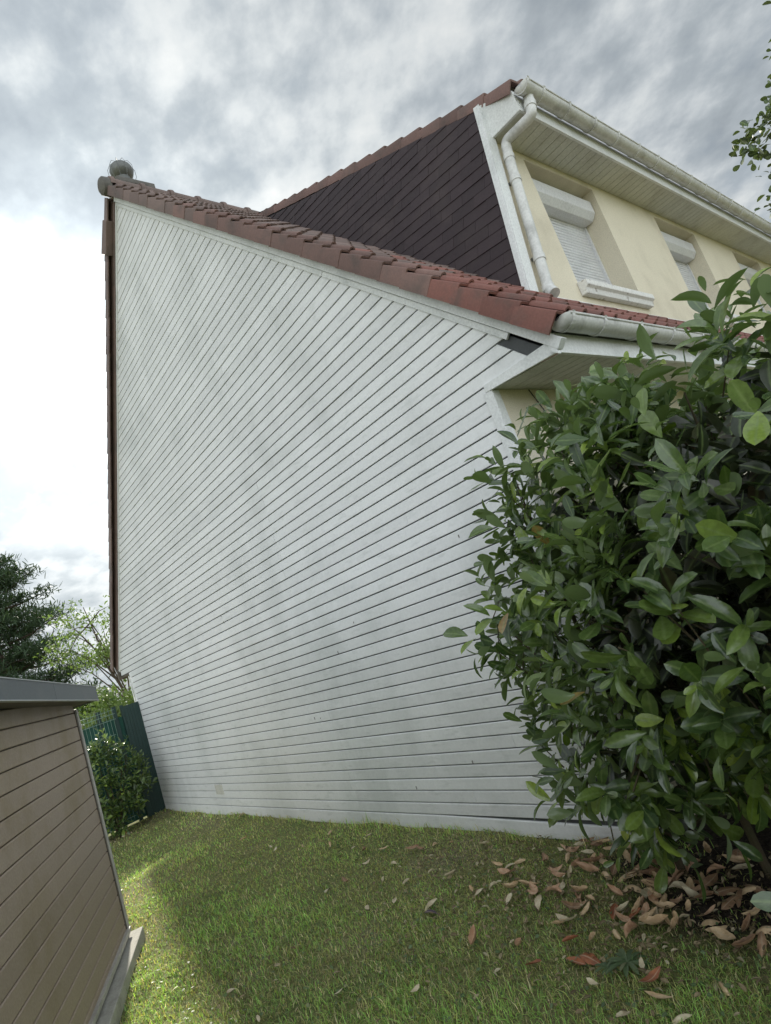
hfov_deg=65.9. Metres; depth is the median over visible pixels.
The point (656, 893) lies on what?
fallen leaf
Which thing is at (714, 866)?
fallen leaf
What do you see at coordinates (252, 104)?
sky
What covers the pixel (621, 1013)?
fallen leaf
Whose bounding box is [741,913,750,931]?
fallen leaf
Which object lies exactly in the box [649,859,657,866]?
fallen leaf
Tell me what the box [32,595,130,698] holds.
birch tree
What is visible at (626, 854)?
fallen leaf
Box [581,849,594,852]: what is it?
fallen leaf
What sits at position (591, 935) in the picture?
fallen leaf
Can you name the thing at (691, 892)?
fallen leaf
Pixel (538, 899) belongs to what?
fallen leaf
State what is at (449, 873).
fallen leaf
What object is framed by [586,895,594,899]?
fallen leaf
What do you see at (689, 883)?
fallen leaf
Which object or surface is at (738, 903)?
fallen leaf
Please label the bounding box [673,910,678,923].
fallen leaf
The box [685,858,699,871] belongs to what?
fallen leaf
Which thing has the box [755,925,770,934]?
fallen leaf
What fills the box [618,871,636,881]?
fallen leaf
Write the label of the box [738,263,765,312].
window
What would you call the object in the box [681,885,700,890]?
fallen leaf
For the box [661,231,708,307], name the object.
window
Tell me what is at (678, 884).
fallen leaf
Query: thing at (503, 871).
fallen leaf
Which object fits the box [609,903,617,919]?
fallen leaf
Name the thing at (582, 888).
fallen leaf
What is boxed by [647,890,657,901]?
fallen leaf
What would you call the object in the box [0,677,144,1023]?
garden shed
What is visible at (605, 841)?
fallen leaf
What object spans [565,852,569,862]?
fallen leaf
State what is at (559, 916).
fallen leaf
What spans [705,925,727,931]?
fallen leaf
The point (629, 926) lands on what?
fallen leaf
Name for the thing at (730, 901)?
fallen leaf
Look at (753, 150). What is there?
broadleaf tree
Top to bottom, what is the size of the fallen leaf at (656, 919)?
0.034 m
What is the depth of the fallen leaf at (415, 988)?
2.58 m
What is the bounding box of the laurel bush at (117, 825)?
[86,728,158,837]
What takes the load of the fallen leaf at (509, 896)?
on the ground at (764, 837)
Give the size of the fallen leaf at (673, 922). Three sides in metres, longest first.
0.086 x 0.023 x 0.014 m
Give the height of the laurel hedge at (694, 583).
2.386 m
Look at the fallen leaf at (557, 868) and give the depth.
3.22 m
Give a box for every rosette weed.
[401,956,417,967]
[595,958,619,975]
[606,948,653,977]
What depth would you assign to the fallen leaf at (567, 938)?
2.60 m
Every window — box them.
[532,179,611,284]
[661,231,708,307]
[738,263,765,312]
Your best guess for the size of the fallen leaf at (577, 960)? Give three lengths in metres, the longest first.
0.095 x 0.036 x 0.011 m
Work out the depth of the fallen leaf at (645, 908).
2.60 m
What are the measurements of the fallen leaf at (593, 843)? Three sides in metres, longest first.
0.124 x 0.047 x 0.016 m
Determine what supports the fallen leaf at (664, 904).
on the ground at (764, 837)
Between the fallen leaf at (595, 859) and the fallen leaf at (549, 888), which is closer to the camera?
the fallen leaf at (549, 888)
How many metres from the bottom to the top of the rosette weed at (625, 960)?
0.030 m
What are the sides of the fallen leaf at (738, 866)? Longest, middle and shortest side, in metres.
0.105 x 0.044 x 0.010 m
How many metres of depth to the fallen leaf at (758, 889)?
2.47 m
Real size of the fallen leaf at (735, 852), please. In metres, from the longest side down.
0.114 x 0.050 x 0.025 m
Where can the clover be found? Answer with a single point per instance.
(727, 985)
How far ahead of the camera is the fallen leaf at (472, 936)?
2.81 m
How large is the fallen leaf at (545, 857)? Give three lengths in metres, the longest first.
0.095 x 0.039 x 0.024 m
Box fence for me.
[81,706,146,833]
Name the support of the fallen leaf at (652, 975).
on the ground at (764, 837)
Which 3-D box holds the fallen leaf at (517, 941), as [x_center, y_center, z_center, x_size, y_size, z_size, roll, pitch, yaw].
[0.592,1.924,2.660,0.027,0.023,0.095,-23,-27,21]
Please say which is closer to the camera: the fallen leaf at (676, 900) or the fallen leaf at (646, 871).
the fallen leaf at (676, 900)
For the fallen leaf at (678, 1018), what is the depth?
1.96 m
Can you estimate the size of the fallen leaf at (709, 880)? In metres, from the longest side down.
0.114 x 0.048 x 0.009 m
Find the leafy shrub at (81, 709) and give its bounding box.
[73,683,127,728]
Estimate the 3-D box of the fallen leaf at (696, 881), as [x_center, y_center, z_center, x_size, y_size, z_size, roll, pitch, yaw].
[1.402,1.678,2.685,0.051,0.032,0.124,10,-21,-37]
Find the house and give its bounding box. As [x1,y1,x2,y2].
[97,75,770,843]
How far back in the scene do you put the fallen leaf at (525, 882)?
3.15 m
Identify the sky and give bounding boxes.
[0,0,770,714]
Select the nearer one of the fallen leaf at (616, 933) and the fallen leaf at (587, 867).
the fallen leaf at (616, 933)
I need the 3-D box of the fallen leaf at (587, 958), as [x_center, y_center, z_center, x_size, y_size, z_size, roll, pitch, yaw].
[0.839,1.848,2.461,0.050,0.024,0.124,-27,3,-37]
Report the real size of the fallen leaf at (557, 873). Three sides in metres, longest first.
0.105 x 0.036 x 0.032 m
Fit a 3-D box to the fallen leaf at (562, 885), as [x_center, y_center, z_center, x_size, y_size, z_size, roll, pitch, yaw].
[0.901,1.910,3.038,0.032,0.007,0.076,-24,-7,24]
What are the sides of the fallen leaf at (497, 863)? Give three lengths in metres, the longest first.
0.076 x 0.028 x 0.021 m
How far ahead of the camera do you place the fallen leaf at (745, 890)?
2.49 m
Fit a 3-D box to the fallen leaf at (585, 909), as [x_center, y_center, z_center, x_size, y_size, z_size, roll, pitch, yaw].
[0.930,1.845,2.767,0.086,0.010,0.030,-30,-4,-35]
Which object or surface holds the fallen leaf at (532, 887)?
on the ground at (764, 837)
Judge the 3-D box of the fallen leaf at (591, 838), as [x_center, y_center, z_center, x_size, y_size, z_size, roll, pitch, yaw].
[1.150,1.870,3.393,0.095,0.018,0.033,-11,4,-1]
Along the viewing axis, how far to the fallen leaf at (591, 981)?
2.29 m
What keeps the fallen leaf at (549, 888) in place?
on the ground at (764, 837)
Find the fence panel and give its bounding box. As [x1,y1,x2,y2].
[119,701,164,817]
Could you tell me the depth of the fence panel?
9.06 m
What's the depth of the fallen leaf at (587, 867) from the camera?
3.06 m
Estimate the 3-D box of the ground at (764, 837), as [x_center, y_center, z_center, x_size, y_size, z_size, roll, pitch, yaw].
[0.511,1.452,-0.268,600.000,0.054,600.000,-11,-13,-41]
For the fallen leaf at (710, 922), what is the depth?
2.41 m
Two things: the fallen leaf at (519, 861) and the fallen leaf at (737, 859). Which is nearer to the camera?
the fallen leaf at (737, 859)
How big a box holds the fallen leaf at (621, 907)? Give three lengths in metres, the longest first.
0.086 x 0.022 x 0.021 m
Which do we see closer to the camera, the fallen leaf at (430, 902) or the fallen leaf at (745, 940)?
the fallen leaf at (745, 940)
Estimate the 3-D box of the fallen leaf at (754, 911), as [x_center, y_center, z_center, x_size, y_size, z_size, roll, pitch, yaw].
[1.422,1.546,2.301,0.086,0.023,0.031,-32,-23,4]
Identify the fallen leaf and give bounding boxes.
[405,844,418,848]
[410,984,418,991]
[425,898,436,910]
[425,909,437,913]
[444,869,454,875]
[468,924,476,944]
[491,861,502,865]
[497,867,515,873]
[501,881,517,887]
[506,893,511,903]
[513,859,525,864]
[514,937,520,945]
[518,880,537,884]
[525,959,541,964]
[527,889,537,893]
[529,881,537,890]
[534,894,541,909]
[542,853,548,860]
[546,885,561,891]
[547,865,561,871]
[549,866,565,876]
[551,918,566,923]
[555,913,572,920]
[559,882,564,888]
[560,843,579,851]
[561,900,586,908]
[562,935,578,941]
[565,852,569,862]
[566,956,585,964]
[567,864,571,877]
[570,885,587,891]
[571,858,580,865]
[575,861,598,871]
[579,952,600,964]
[580,837,594,841]
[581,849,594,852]
[581,856,600,861]
[581,901,589,914]
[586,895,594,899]
[586,977,598,984]
[589,932,594,940]
[590,837,607,845]
[596,839,610,842]
[601,871,611,877]
[607,884,622,895]
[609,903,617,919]
[610,863,616,874]
[612,929,620,938]
[615,910,630,921]
[616,901,628,910]
[616,1011,629,1016]
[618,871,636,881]
[623,849,630,861]
[624,884,641,892]
[624,920,637,936]
[627,864,639,873]
[629,907,639,918]
[631,896,639,913]
[638,907,655,920]
[639,866,660,874]
[639,914,667,924]
[639,957,644,967]
[640,896,643,905]
[640,965,660,981]
[641,879,653,886]
[641,888,652,896]
[641,902,649,914]
[644,990,671,998]
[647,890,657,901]
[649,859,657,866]
[651,891,660,897]
[651,900,675,908]
[659,893,666,913]
[668,881,688,888]
[670,893,681,902]
[670,916,676,928]
[672,870,683,881]
[672,1013,691,1023]
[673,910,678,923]
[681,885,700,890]
[682,886,713,898]
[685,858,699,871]
[685,876,694,897]
[685,899,690,910]
[693,879,708,889]
[694,893,713,897]
[697,904,714,915]
[700,919,719,926]
[703,841,711,852]
[703,873,717,885]
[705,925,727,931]
[706,863,725,874]
[710,926,735,939]
[714,886,738,895]
[718,981,729,995]
[721,894,739,909]
[722,854,750,862]
[732,849,742,855]
[732,863,753,868]
[732,934,755,944]
[736,888,741,907]
[741,907,759,915]
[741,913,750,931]
[742,886,759,894]
[745,884,765,892]
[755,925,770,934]
[757,931,766,956]
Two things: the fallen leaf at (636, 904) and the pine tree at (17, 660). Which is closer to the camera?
the fallen leaf at (636, 904)
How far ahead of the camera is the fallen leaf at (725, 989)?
2.02 m
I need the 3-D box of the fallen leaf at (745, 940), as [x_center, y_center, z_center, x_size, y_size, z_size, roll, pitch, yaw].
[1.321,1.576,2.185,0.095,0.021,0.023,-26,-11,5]
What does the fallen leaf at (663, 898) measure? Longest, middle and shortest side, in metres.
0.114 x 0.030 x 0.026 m
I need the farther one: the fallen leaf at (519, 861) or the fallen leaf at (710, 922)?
the fallen leaf at (519, 861)
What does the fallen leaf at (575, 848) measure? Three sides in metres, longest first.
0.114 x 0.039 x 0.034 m
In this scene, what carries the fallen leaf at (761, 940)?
on the ground at (764, 837)
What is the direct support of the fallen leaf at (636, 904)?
on the ground at (764, 837)
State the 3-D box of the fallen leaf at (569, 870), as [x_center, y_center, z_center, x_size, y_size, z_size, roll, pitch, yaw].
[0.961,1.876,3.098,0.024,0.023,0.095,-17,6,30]
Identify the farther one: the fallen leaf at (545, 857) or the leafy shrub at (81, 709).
the leafy shrub at (81, 709)
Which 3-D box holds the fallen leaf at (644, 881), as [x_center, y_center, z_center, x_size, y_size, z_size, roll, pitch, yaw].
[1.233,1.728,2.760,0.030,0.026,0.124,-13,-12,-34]
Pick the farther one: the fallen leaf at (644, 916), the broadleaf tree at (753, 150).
the broadleaf tree at (753, 150)
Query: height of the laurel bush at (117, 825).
1.530 m
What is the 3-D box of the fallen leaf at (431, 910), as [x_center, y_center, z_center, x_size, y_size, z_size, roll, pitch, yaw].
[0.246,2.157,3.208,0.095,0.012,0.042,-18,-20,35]
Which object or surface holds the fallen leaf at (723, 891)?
on the ground at (764, 837)
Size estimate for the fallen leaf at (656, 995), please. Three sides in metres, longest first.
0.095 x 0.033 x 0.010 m
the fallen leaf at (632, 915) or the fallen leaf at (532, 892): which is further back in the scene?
the fallen leaf at (532, 892)
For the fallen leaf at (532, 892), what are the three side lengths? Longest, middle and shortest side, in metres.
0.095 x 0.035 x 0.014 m
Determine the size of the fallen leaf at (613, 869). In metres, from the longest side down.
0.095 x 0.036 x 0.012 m
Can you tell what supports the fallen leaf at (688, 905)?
on the ground at (764, 837)
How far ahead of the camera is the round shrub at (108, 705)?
14.44 m
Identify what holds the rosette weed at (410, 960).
on the ground at (764, 837)
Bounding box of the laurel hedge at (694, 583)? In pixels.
[443,267,770,911]
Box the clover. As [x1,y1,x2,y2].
[111,814,770,1023]
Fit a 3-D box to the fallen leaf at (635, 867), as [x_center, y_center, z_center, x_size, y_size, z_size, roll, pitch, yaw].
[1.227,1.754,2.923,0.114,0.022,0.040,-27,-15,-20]
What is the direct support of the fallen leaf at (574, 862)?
on the ground at (764, 837)
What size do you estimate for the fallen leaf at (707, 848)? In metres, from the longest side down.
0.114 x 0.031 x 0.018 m
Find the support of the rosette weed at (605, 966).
on the ground at (764, 837)
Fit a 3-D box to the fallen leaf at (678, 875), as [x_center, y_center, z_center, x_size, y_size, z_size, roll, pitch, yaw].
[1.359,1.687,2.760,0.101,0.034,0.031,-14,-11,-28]
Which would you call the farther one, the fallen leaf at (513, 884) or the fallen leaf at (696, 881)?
the fallen leaf at (513, 884)
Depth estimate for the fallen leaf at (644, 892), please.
2.71 m
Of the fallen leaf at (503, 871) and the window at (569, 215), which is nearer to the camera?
the fallen leaf at (503, 871)
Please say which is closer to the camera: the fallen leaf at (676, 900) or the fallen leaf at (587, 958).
the fallen leaf at (587, 958)
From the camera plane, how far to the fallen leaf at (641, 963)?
2.28 m
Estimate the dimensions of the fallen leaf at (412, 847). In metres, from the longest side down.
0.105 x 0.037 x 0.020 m
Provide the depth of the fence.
8.88 m
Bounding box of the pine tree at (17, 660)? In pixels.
[0,552,126,729]
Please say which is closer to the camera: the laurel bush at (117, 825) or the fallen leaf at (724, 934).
the fallen leaf at (724, 934)
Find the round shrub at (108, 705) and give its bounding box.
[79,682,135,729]
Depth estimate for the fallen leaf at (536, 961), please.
2.50 m
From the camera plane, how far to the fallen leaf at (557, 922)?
2.73 m
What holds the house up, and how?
on the ground at (764, 837)
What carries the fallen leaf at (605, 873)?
on the ground at (764, 837)
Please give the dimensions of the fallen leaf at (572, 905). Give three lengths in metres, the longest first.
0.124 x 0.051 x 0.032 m
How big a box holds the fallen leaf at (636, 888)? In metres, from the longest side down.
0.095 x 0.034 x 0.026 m
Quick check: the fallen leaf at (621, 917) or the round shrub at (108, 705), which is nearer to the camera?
the fallen leaf at (621, 917)
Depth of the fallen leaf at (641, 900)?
2.68 m
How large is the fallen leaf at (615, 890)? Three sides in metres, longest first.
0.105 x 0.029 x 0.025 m
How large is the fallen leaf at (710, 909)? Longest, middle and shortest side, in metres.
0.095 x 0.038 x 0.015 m
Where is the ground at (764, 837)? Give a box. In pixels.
[108,783,770,1023]
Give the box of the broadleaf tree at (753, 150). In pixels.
[729,1,770,218]

